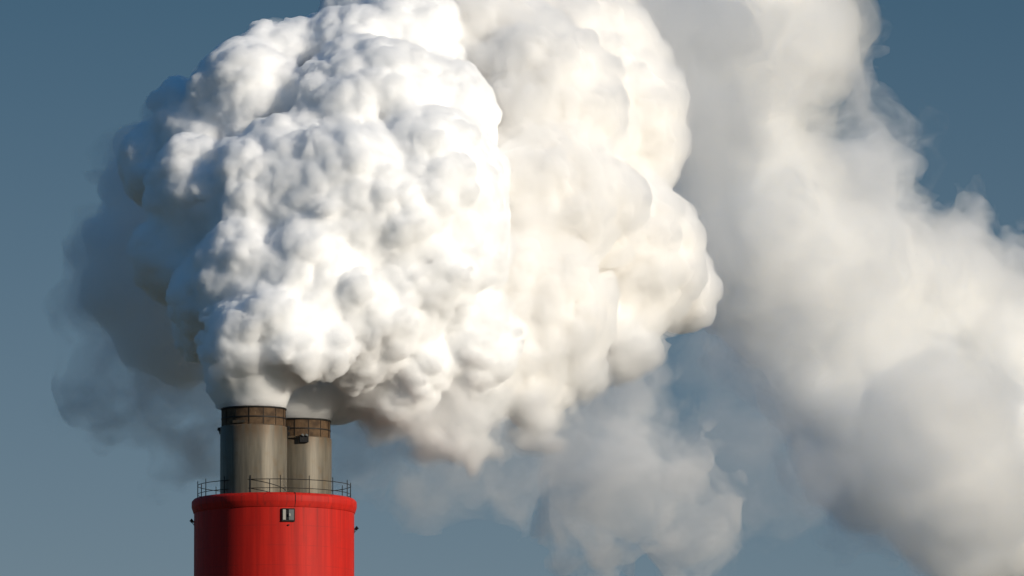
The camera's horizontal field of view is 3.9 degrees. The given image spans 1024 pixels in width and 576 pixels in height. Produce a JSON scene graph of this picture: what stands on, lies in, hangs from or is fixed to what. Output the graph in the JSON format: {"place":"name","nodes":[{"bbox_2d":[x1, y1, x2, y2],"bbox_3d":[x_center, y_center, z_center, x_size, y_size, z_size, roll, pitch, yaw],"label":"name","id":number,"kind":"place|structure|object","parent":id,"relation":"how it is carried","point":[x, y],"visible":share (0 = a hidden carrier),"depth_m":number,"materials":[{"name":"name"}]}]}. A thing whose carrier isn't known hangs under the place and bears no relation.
{"place":"outdoors","nodes":[
{"label":"outdoors","id":0,"kind":"place"},
{"bbox_2d":[0,0,1023,575],"label":"sky","id":1,"kind":"structure","parent":0,"point":[846,398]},
{"label":"ground","id":2,"kind":"structure","parent":0,"visible":0},
{"bbox_2d":[190,475,358,575],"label":"concrete chimney","id":3,"kind":"object","parent":2,"relation":"on","point":[250,533],"visible":1,"depth_m":1798.73,"materials":[{"name":"red paint"}]},
{"bbox_2d":[217,405,289,493],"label":"flue stack","id":4,"kind":"object","parent":3,"relation":"on","point":[253,441],"visible":1,"depth_m":1800.09,"materials":[{"name":"metal"}]},
{"bbox_2d":[121,0,709,421],"bbox_3d":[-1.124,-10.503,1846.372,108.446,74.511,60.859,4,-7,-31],"label":"steam plume","id":5,"kind":"object","parent":4,"relation":"on","point":[406,210],"visible":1,"depth_m":1818.75,"materials":[{"name":"white"}]},
{"bbox_2d":[286,418,331,493],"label":"flue stack","id":6,"kind":"object","parent":3,"relation":"on","point":[309,446],"visible":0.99,"depth_m":1809.64,"materials":[{"name":"metal"}]},
{"bbox_2d":[275,374,371,416],"bbox_3d":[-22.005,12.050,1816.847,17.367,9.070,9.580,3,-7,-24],"label":"steam plume","id":7,"kind":"object","parent":6,"relation":"on","point":[323,395],"visible":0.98,"depth_m":1814.38,"materials":[{"name":"white"}]}
]}

